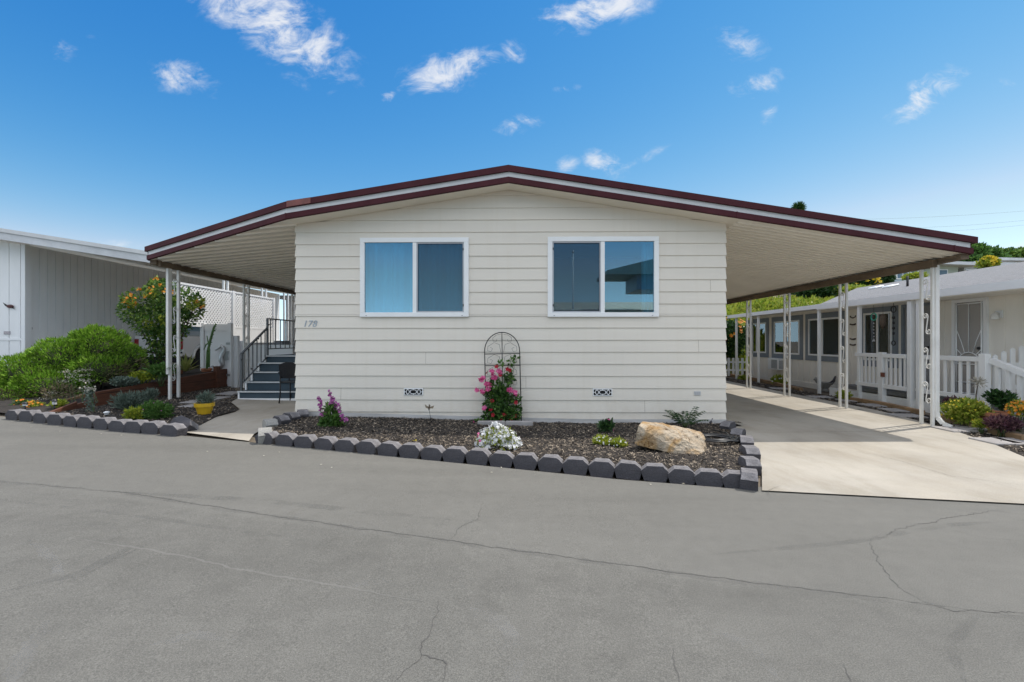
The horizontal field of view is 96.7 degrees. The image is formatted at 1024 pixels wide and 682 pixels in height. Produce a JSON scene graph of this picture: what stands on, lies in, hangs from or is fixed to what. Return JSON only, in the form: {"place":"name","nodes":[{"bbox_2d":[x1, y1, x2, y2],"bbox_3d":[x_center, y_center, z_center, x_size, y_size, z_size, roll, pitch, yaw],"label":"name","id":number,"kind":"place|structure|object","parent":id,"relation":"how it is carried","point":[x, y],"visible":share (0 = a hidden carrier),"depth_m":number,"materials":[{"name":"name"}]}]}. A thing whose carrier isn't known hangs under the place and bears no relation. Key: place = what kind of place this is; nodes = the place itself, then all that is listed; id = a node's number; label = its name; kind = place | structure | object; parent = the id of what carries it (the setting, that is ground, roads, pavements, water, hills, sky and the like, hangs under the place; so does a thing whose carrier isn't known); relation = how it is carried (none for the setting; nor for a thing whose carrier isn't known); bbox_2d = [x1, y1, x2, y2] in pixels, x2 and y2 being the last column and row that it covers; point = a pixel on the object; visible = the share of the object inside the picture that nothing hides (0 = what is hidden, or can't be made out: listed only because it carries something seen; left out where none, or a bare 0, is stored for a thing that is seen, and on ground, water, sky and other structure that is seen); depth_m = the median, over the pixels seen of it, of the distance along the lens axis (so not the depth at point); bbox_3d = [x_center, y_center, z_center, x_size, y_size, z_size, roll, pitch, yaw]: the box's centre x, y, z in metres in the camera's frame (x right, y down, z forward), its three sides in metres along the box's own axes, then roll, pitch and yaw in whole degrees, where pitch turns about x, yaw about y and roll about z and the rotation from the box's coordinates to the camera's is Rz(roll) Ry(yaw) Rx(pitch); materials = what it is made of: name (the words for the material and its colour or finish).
{"place":"outdoors","nodes":[
{"label":"outdoors","id":0,"kind":"place"},
{"bbox_2d":[0,417,1023,681],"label":"road","id":1,"kind":"structure","parent":0,"point":[132,557],"depth_m":2.77,"materials":[{"name":"asphalt"}]},
{"bbox_2d":[18,410,40,421],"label":"edging block","id":2,"kind":"object","parent":1,"relation":"on","point":[26,415],"depth_m":7.03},
{"bbox_2d":[32,412,55,423],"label":"edging block","id":3,"kind":"object","parent":1,"relation":"on","point":[41,417],"depth_m":6.92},
{"bbox_2d":[46,413,70,424],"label":"edging block","id":4,"kind":"object","parent":1,"relation":"on","point":[55,419],"depth_m":6.82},
{"bbox_2d":[63,414,85,426],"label":"edging block","id":5,"kind":"object","parent":1,"relation":"on","point":[70,420],"depth_m":6.74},
{"bbox_2d":[93,417,116,429],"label":"edging block","id":6,"kind":"object","parent":1,"relation":"on","point":[102,423],"depth_m":6.59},
{"bbox_2d":[108,419,131,431],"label":"edging block","id":7,"kind":"object","parent":1,"relation":"on","point":[116,425],"depth_m":6.48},
{"bbox_2d":[124,420,148,432],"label":"edging block","id":8,"kind":"object","parent":1,"relation":"on","point":[133,426],"depth_m":6.42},
{"bbox_2d":[0,376,1023,503],"bbox_3d":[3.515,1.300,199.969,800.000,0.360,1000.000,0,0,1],"label":"ground","id":9,"kind":"structure","parent":0,"point":[811,390],"depth_m":6.42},
{"bbox_2d":[76,415,100,428],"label":"edging block","id":10,"kind":"object","parent":9,"relation":"on","point":[84,421],"depth_m":6.66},
{"bbox_2d":[0,367,212,412],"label":"planting bed","id":11,"kind":"object","parent":9,"relation":"on","point":[5,406],"visible":0.09,"depth_m":8.61,"materials":[{"name":"soil"}]},
{"bbox_2d":[37,369,97,401],"bbox_3d":[-8.218,0.817,8.458,1.189,0.664,0.496,0,0,1],"label":"yarrow plant","id":12,"kind":"object","parent":11,"relation":"on","point":[61,389],"visible":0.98,"depth_m":8.42,"materials":[{"name":"plant"}]},
{"bbox_2d":[0,323,149,399],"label":"juniper shrub","id":13,"kind":"object","parent":11,"relation":"on","point":[108,354],"visible":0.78,"depth_m":9.30,"materials":[{"name":"green plant"}]},
{"bbox_2d":[109,376,139,387],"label":"silver plant","id":14,"kind":"object","parent":11,"relation":"on","point":[125,381],"visible":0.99,"depth_m":9.18,"materials":[{"name":"grey plant"}]},
{"bbox_2d":[129,370,158,383],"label":"ground cover plant","id":15,"kind":"object","parent":11,"relation":"on","point":[141,377],"visible":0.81,"depth_m":9.64,"materials":[{"name":"green plant"}]},
{"bbox_2d":[114,275,206,376],"bbox_3d":[-8.233,-0.371,10.922,2.335,2.462,1.147,0,0,1],"label":"flowering shrub","id":16,"kind":"object","parent":11,"relation":"on","point":[139,316],"visible":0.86,"depth_m":10.79,"materials":[{"name":"green plant"}]},
{"bbox_2d":[173,353,200,371],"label":"agave","id":17,"kind":"object","parent":11,"relation":"on","point":[185,365],"visible":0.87,"depth_m":11.12,"materials":[{"name":"green plant"}]},
{"bbox_2d":[204,323,216,368],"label":"cactus stem","id":18,"kind":"object","parent":11,"relation":"on","point":[208,349],"visible":1,"depth_m":11.42,"materials":[{"name":"green plant"}]},
{"bbox_2d":[49,366,226,411],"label":"planter wall","id":19,"kind":"structure","parent":9,"relation":"on","point":[216,377],"depth_m":10.43,"materials":[{"name":"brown wood"}]},
{"bbox_2d":[0,228,293,365],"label":"neighbour home","id":20,"kind":"object","parent":9,"relation":"on","point":[53,286],"visible":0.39,"depth_m":12.63,"materials":[{"name":"white paint"}]},
{"bbox_2d":[55,386,238,424],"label":"bark mulch","id":21,"kind":"object","parent":9,"relation":"on","point":[183,407],"visible":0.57,"depth_m":8.39,"materials":[{"name":"wood"}]},
{"bbox_2d":[79,382,99,411],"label":"drooping plant","id":22,"kind":"object","parent":21,"relation":"on","point":[88,397],"visible":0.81,"depth_m":7.87,"materials":[{"name":"grey plant"}]},
{"bbox_2d":[107,389,151,409],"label":"lavender plant","id":23,"kind":"object","parent":21,"relation":"on","point":[132,399],"visible":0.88,"depth_m":8.17,"materials":[{"name":"grey plant"}]},
{"bbox_2d":[121,405,148,419],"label":"succulent","id":24,"kind":"object","parent":21,"relation":"on","point":[133,413],"visible":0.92,"depth_m":7.26,"materials":[{"name":"green plant"}]},
{"bbox_2d":[135,399,175,419],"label":"leafy shrub","id":25,"kind":"object","parent":21,"relation":"on","point":[157,409],"visible":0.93,"depth_m":7.44,"materials":[{"name":"green plant"}]},
{"bbox_2d":[141,361,180,386],"bbox_3d":[-7.507,0.688,9.742,0.736,0.570,0.651,0,0,1],"label":"fern plant","id":26,"kind":"object","parent":21,"relation":"on","point":[156,369],"visible":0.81,"depth_m":9.64,"materials":[{"name":"green plant"}]},
{"bbox_2d":[192,389,218,414],"bbox_3d":[-5.319,1.050,7.907,0.404,0.439,0.362,0,0,1],"label":"yellow pot","id":27,"kind":"object","parent":21,"relation":"on","point":[204,404],"visible":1,"depth_m":7.83,"materials":[{"name":"ceramic"}]},
{"bbox_2d":[141,420,166,434],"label":"edging block","id":28,"kind":"object","parent":9,"relation":"on","point":[152,427],"depth_m":6.37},
{"bbox_2d":[159,423,187,436],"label":"edging block","id":29,"kind":"object","parent":9,"relation":"on","point":[175,429],"depth_m":6.29,"materials":[{"name":"concrete"}]},
{"bbox_2d":[170,415,198,433],"bbox_3d":[-4.778,1.252,6.644,0.367,0.224,0.206,15,-33,20],"label":"edging block","id":30,"kind":"object","parent":9,"relation":"on","point":[190,424],"depth_m":6.59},
{"bbox_2d":[200,323,232,387],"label":"garden gate","id":31,"kind":"structure","parent":9,"relation":"on","point":[223,335],"depth_m":12.31,"materials":[{"name":"white plastic"}]},
{"bbox_2d":[209,344,228,369],"bbox_3d":[-7.902,0.482,12.269,0.570,0.794,0.136,0,0,1],"label":"seahorse ornament","id":32,"kind":"object","parent":31,"relation":"attached to","point":[223,356],"visible":0.67,"depth_m":12.24,"materials":[{"name":"silver metal"}]},
{"bbox_2d":[172,281,274,342],"bbox_3d":[-8.382,-0.101,13.645,0.100,2.801,4.580,0,0,1],"label":"lattice fence","id":33,"kind":"object","parent":9,"relation":"on","point":[257,328],"visible":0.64,"depth_m":13.82,"materials":[{"name":"white plastic"}]},
{"bbox_2d":[187,399,295,440],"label":"walkway","id":34,"kind":"structure","parent":9,"relation":"on","point":[244,421],"depth_m":7.60,"materials":[{"name":"concrete"}]},
{"bbox_2d":[278,362,295,402],"bbox_3d":[-4.612,0.869,9.659,0.496,0.862,0.510,0,0,1],"label":"patio chair","id":35,"kind":"object","parent":34,"relation":"on","point":[286,369],"visible":0.51,"depth_m":9.45,"materials":[{"name":"black metal"}]},
{"bbox_2d":[233,336,293,387],"bbox_3d":[-6.844,0.603,15.007,1.513,1.494,5.232,0,0,1],"label":"stepped fence","id":36,"kind":"object","parent":9,"relation":"on","point":[237,346],"visible":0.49,"depth_m":12.71,"materials":[{"name":"white plastic"}]},
{"bbox_2d":[237,318,295,400],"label":"entry stairs","id":37,"kind":"structure","parent":9,"relation":"on","point":[263,383],"depth_m":10.39,"materials":[{"name":"wood"}]},
{"bbox_2d":[255,431,278,444],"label":"edging block","id":38,"kind":"object","parent":9,"relation":"on","point":[270,437],"depth_m":5.94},
{"bbox_2d":[275,432,297,446],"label":"edging block","id":39,"kind":"object","parent":9,"relation":"on","point":[286,439],"depth_m":5.88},
{"bbox_2d":[293,434,317,448],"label":"edging block","id":40,"kind":"object","parent":9,"relation":"on","point":[305,441],"depth_m":5.81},
{"bbox_2d":[314,436,337,449],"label":"edging block","id":41,"kind":"object","parent":9,"relation":"on","point":[326,442],"depth_m":5.74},
{"bbox_2d":[334,437,358,452],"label":"edging block","id":42,"kind":"object","parent":9,"relation":"on","point":[346,444],"depth_m":5.67,"materials":[{"name":"concrete"}]},
{"bbox_2d":[356,439,380,454],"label":"edging block","id":43,"kind":"object","parent":9,"relation":"on","point":[367,446],"depth_m":5.59,"materials":[{"name":"concrete"}]},
{"bbox_2d":[377,440,401,456],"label":"edging block","id":44,"kind":"object","parent":9,"relation":"on","point":[388,448],"depth_m":5.53,"materials":[{"name":"concrete"}]},
{"bbox_2d":[398,442,423,458],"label":"edging block","id":45,"kind":"object","parent":9,"relation":"on","point":[413,450],"depth_m":5.46,"materials":[{"name":"concrete"}]},
{"bbox_2d":[420,445,445,460],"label":"edging block","id":46,"kind":"object","parent":9,"relation":"on","point":[432,452],"depth_m":5.39,"materials":[{"name":"concrete"}]},
{"bbox_2d":[442,446,467,463],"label":"edging block","id":47,"kind":"object","parent":9,"relation":"on","point":[454,454],"depth_m":5.32,"materials":[{"name":"concrete"}]},
{"bbox_2d":[465,447,491,465],"bbox_3d":[-0.387,1.352,5.323,0.287,0.185,0.163,0,0,16],"label":"edging block","id":48,"kind":"object","parent":9,"relation":"on","point":[477,456],"depth_m":5.25,"materials":[{"name":"concrete"}]},
{"bbox_2d":[488,450,514,467],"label":"edging block","id":49,"kind":"object","parent":9,"relation":"on","point":[500,458],"depth_m":5.18,"materials":[{"name":"concrete"}]},
{"bbox_2d":[484,332,521,420],"bbox_3d":[-0.149,0.660,7.594,0.634,1.626,0.016,0,0,1],"label":"garden trellis","id":50,"kind":"object","parent":9,"relation":"on","point":[502,353],"visible":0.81,"depth_m":7.59,"materials":[{"name":"black metal"}]},
{"bbox_2d":[473,354,521,421],"bbox_3d":[-0.249,0.847,7.531,0.874,1.258,0.408,0,0,1],"label":"climbing vine","id":51,"kind":"object","parent":50,"relation":"attached to","point":[502,409],"visible":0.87,"depth_m":7.49,"materials":[{"name":"green plant"}]},
{"bbox_2d":[272,415,753,472],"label":"bark mulch","id":52,"kind":"object","parent":9,"relation":"on","point":[535,435],"visible":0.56,"depth_m":6.41,"materials":[{"name":"wood"}]},
{"bbox_2d":[317,389,348,427],"bbox_3d":[-2.685,1.052,6.825,0.486,0.654,0.324,0,0,1],"label":"foxglove plant","id":53,"kind":"object","parent":52,"relation":"on","point":[327,416],"visible":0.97,"depth_m":6.80,"materials":[{"name":"green plant"}]},
{"bbox_2d":[474,421,522,450],"bbox_3d":[-0.170,1.252,5.726,0.618,0.497,0.436,0,0,1],"label":"white flower clump","id":54,"kind":"object","parent":52,"relation":"on","point":[487,441],"visible":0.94,"depth_m":5.66,"materials":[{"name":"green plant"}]},
{"bbox_2d":[477,420,532,425],"bbox_3d":[-0.109,1.333,7.348,0.893,0.085,0.090,0,0,1],"label":"edging board","id":55,"kind":"object","parent":52,"relation":"on","point":[518,423],"visible":0.69,"depth_m":7.30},
{"bbox_2d":[592,433,612,445],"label":"alyssum plant","id":56,"kind":"object","parent":52,"relation":"on","point":[601,439],"visible":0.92,"depth_m":6.03,"materials":[{"name":"green plant"}]},
{"bbox_2d":[596,417,614,431],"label":"shrub","id":57,"kind":"object","parent":52,"relation":"on","point":[605,425],"visible":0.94,"depth_m":6.83,"materials":[{"name":"green plant"}]},
{"bbox_2d":[635,421,706,453],"bbox_3d":[2.051,1.284,5.827,0.977,0.465,0.658,0,0,1],"label":"boulder","id":58,"kind":"object","parent":52,"relation":"on","point":[663,437],"visible":0.84,"depth_m":5.68,"materials":[{"name":"stone"}]},
{"bbox_2d":[662,406,707,427],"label":"shrub","id":59,"kind":"object","parent":52,"relation":"on","point":[688,419],"visible":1,"depth_m":7.16,"materials":[{"name":"green plant"}]},
{"bbox_2d":[702,430,739,442],"bbox_3d":[2.888,1.338,6.358,0.836,0.046,0.614,0,0,-37],"label":"garden hose","id":60,"kind":"object","parent":52,"relation":"on","point":[726,437],"visible":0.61,"depth_m":6.28,"materials":[{"name":"black plastic"}]},
{"bbox_2d":[513,452,538,470],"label":"edging block","id":61,"kind":"object","parent":9,"relation":"on","point":[525,460],"depth_m":5.11,"materials":[{"name":"concrete"}]},
{"bbox_2d":[537,454,562,472],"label":"edging block","id":62,"kind":"object","parent":9,"relation":"on","point":[553,463],"depth_m":5.05,"materials":[{"name":"concrete"}]},
{"bbox_2d":[144,165,977,426],"bbox_3d":[0.072,-0.620,15.781,14.780,4.458,17.041,0,0,1],"label":"mobile home","id":63,"kind":"object","parent":9,"relation":"on","point":[598,299],"visible":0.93,"depth_m":7.71,"materials":[{"name":"paint"}]},
{"bbox_2d":[360,237,468,316],"bbox_3d":[-1.652,-1.077,7.859,1.886,1.385,0.347,0,0,1],"label":"window","id":64,"kind":"structure","parent":63,"relation":"in","point":[418,276],"depth_m":7.88,"materials":[{"name":"white paint"}]},
{"bbox_2d":[548,236,658,316],"bbox_3d":[1.544,-1.077,7.773,1.882,1.393,0.288,0,0,1],"label":"window","id":65,"kind":"structure","parent":63,"relation":"in","point":[649,244],"depth_m":7.65,"materials":[{"name":"white paint"}]},
{"bbox_2d":[562,456,588,475],"bbox_3d":[0.710,1.386,5.053,0.294,0.182,0.165,0,0,14],"label":"edging block","id":66,"kind":"object","parent":9,"relation":"on","point":[575,465],"depth_m":4.98,"materials":[{"name":"concrete"}]},
{"bbox_2d":[588,458,614,478],"bbox_3d":[0.984,1.391,4.986,0.287,0.183,0.163,0,0,15],"label":"edging block","id":67,"kind":"object","parent":9,"relation":"on","point":[601,467],"depth_m":4.91,"materials":[{"name":"concrete"}]},
{"bbox_2d":[614,459,641,480],"bbox_3d":[1.251,1.386,4.905,0.288,0.180,0.160,0,0,16],"label":"edging block","id":68,"kind":"object","parent":9,"relation":"on","point":[627,469],"depth_m":4.83,"materials":[{"name":"concrete"}]},
{"bbox_2d":[641,463,668,482],"bbox_3d":[1.512,1.389,4.819,0.290,0.174,0.160,0,0,15],"label":"edging block","id":69,"kind":"object","parent":9,"relation":"on","point":[654,472],"depth_m":4.75,"materials":[{"name":"concrete"}]},
{"bbox_2d":[668,465,694,484],"bbox_3d":[1.762,1.395,4.735,0.285,0.165,0.159,0,0,13],"label":"edging block","id":70,"kind":"object","parent":9,"relation":"on","point":[677,474],"depth_m":4.67,"materials":[{"name":"concrete"}]},
{"bbox_2d":[694,468,722,486],"bbox_3d":[2.011,1.401,4.654,0.294,0.168,0.165,0,0,16],"label":"edging block","id":71,"kind":"object","parent":9,"relation":"on","point":[710,477],"depth_m":4.59,"materials":[{"name":"concrete"}]},
{"bbox_2d":[721,469,740,488],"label":"edging block","id":72,"kind":"object","parent":9,"relation":"on","point":[730,478],"depth_m":4.51,"materials":[{"name":"concrete"}]},
{"bbox_2d":[726,317,745,364],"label":"orange hedge","id":73,"kind":"object","parent":9,"relation":"on","point":[730,336],"visible":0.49,"depth_m":19.49,"materials":[{"name":"green plant"}]},
{"bbox_2d":[726,358,745,375],"bbox_3d":[8.631,1.065,18.751,2.200,0.730,0.060,0,0,1],"label":"fence","id":74,"kind":"object","parent":9,"relation":"on","point":[742,369],"visible":0.25,"depth_m":18.71,"materials":[{"name":"white paint"}]},
{"bbox_2d":[739,467,757,490],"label":"edging block","id":75,"kind":"object","parent":9,"relation":"on","point":[749,479],"depth_m":4.42,"materials":[{"name":"concrete"}]},
{"bbox_2d":[738,456,761,475],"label":"edging block","id":76,"kind":"object","parent":9,"relation":"on","point":[750,462],"depth_m":4.96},
{"bbox_2d":[739,445,760,459],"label":"edging block","id":77,"kind":"object","parent":9,"relation":"on","point":[750,450],"depth_m":5.49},
{"bbox_2d":[726,373,802,390],"bbox_3d":[8.790,1.410,16.189,0.280,0.110,6.182,0,0,7],"label":"edging timber","id":78,"kind":"object","parent":9,"relation":"on","point":[774,383],"visible":0.61,"depth_m":15.11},
{"bbox_2d":[726,294,836,373],"bbox_3d":[13.152,-0.619,23.197,13.122,4.617,8.671,0,0,1],"label":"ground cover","id":79,"kind":"object","parent":9,"relation":"on","point":[767,303],"visible":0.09,"depth_m":24.93,"materials":[{"name":"green plant"}]},
{"bbox_2d":[726,377,1023,456],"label":"mulch strip","id":80,"kind":"object","parent":9,"relation":"on","point":[937,423],"visible":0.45,"depth_m":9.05,"materials":[{"name":"wood"}]},
{"bbox_2d":[850,397,924,414],"bbox_3d":[8.168,1.410,9.916,0.246,0.110,2.084,0,0,4],"label":"edging timber","id":81,"kind":"object","parent":80,"relation":"on","point":[910,409],"visible":0.54,"depth_m":9.87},
{"bbox_2d":[931,426,980,432],"bbox_3d":[7.157,1.437,7.353,0.420,0.042,0.420,0,0,2],"label":"paver","id":82,"kind":"object","parent":80,"relation":"on","point":[955,429],"visible":0.84,"depth_m":7.28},
{"bbox_2d":[940,396,994,425],"bbox_3d":[7.594,1.193,7.632,0.742,0.559,0.705,0,0,1],"label":"hebe bush","id":83,"kind":"object","parent":80,"relation":"on","point":[963,409],"visible":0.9,"depth_m":7.50,"materials":[{"name":"green plant"}]},
{"bbox_2d":[968,437,1023,445],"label":"paver","id":84,"kind":"object","parent":80,"relation":"on","point":[994,441],"visible":0.81,"depth_m":6.47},
{"bbox_2d":[980,413,1023,436],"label":"purple shrub","id":85,"kind":"object","parent":80,"relation":"on","point":[1000,422],"visible":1,"depth_m":6.76,"materials":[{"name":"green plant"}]},
{"bbox_2d":[987,428,1023,439],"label":"edging timber","id":86,"kind":"object","parent":80,"relation":"on","point":[1008,434],"visible":0.53,"depth_m":6.72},
{"bbox_2d":[1004,398,1023,431],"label":"orange plant","id":87,"kind":"object","parent":80,"relation":"on","point":[1017,405],"visible":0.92,"depth_m":6.85,"materials":[{"name":"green plant"}]},
{"bbox_2d":[727,262,1023,413],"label":"porch home","id":88,"kind":"object","parent":9,"relation":"on","point":[982,314],"visible":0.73,"depth_m":10.93,"materials":[{"name":"beige paint"}]},
{"bbox_2d":[748,318,768,357],"bbox_3d":[9.431,-0.120,17.545,0.032,1.460,1.685,0,0,1],"label":"window","id":89,"kind":"structure","parent":88,"relation":"in","point":[764,322],"depth_m":17.18,"materials":[{"name":"white paint"}]},
{"bbox_2d":[772,315,802,359],"bbox_3d":[9.397,-0.120,15.591,0.032,1.460,1.805,0,0,1],"label":"window","id":90,"kind":"structure","parent":88,"relation":"in","point":[796,320],"depth_m":15.30,"materials":[{"name":"white paint"}]},
{"bbox_2d":[805,311,844,362],"bbox_3d":[9.363,-0.120,13.661,0.032,1.460,1.772,0,0,1],"label":"window","id":91,"kind":"structure","parent":88,"relation":"in","point":[829,320],"depth_m":13.59,"materials":[{"name":"white paint"}]},
{"bbox_2d":[855,353,877,387],"bbox_3d":[8.595,0.690,10.992,0.090,0.800,0.742,0,0,1],"label":"porch railing","id":92,"kind":"object","parent":88,"relation":"attached to","point":[869,356],"visible":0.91,"depth_m":10.94,"materials":[{"name":"white paint"}]},
{"bbox_2d":[862,305,897,367],"bbox_3d":[9.327,-0.115,11.612,0.032,1.550,1.241,0,0,1],"label":"window","id":93,"kind":"structure","parent":88,"relation":"in","point":[883,338],"depth_m":11.58,"materials":[{"name":"white paint"}]},
{"bbox_2d":[883,354,906,390],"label":"porch gate","id":94,"kind":"structure","parent":88,"relation":"attached to","point":[900,387],"depth_m":10.17,"materials":[{"name":"white paint"}]},
{"bbox_2d":[901,302,929,388],"bbox_3d":[9.272,0.115,10.426,0.101,1.950,0.870,0,0,1],"label":"door","id":95,"kind":"structure","parent":88,"relation":"in","point":[926,305],"depth_m":10.50,"materials":[{"name":"white metal"}]},
{"bbox_2d":[924,355,977,399],"bbox_3d":[8.558,0.690,8.905,0.090,0.800,1.223,0,0,1],"label":"porch railing","id":96,"kind":"object","parent":88,"relation":"attached to","point":[959,359],"visible":0.58,"depth_m":8.73,"materials":[{"name":"white paint"}]},
{"bbox_2d":[951,297,988,394],"bbox_3d":[9.251,0.115,9.230,0.101,1.950,0.722,0,0,1],"label":"door","id":97,"kind":"structure","parent":88,"relation":"in","point":[969,317],"depth_m":9.22,"materials":[{"name":"white paint"}]},
{"bbox_2d":[991,346,1023,404],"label":"picket fence","id":98,"kind":"object","parent":88,"relation":"on","point":[1020,364],"visible":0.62,"depth_m":8.19,"materials":[{"name":"white paint"}]},
{"bbox_2d":[988,358,1023,399],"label":"stair railing","id":99,"kind":"object","parent":9,"relation":"on","point":[1010,369],"visible":0.64,"depth_m":7.86,"materials":[{"name":"white paint"}]},
{"bbox_2d":[0,0,1023,340],"label":"sky","id":100,"kind":"structure","parent":0,"point":[134,124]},
{"bbox_2d":[726,294,794,375],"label":"hillside","id":101,"kind":"structure","parent":0,"point":[749,358],"depth_m":20.40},
{"bbox_2d":[787,284,844,298],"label":"hedge bush","id":102,"kind":"object","parent":101,"relation":"on","point":[824,292],"visible":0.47,"depth_m":27.37,"materials":[{"name":"green plant"}]},
{"bbox_2d":[924,261,977,276],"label":"hill house","id":103,"kind":"structure","parent":101,"relation":"on","point":[950,267],"depth_m":38.31,"materials":[{"name":"white paint"}]},
{"bbox_2d":[961,242,1011,261],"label":"hill tree","id":104,"kind":"object","parent":101,"relation":"on","point":[982,249],"visible":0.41,"depth_m":47.88,"materials":[{"name":"green plant"}]},
{"bbox_2d":[973,255,1002,268],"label":"golden bush","id":105,"kind":"object","parent":101,"relation":"on","point":[987,261],"visible":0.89,"depth_m":32.17,"materials":[{"name":"yellow plant"}]},
{"bbox_2d":[725,381,1023,503],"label":"driveway","id":106,"kind":"structure","parent":0,"point":[805,444],"depth_m":5.76,"materials":[{"name":"concrete"}]},
{"bbox_3d":[8.228,1.310,7.607,0.320,0.280,0.300,0,0,1],"label":"pale planter","id":107,"kind":"object","parent":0,"visible":0},
{"bbox_2d":[981,388,1018,410],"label":"dark succulent","id":108,"kind":"object","parent":107,"relation":"in","point":[996,397],"visible":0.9,"depth_m":7.54,"materials":[{"name":"green plant"}]},
{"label":"neighbour drive","id":109,"kind":"structure","parent":0,"visible":0},
{"bbox_2d":[134,319,238,367],"bbox_3d":[-11.596,0.092,17.387,1.730,1.840,5.040,0,0,1],"label":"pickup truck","id":110,"kind":"object","parent":109,"relation":"on","point":[190,345],"visible":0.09,"depth_m":15.38,"materials":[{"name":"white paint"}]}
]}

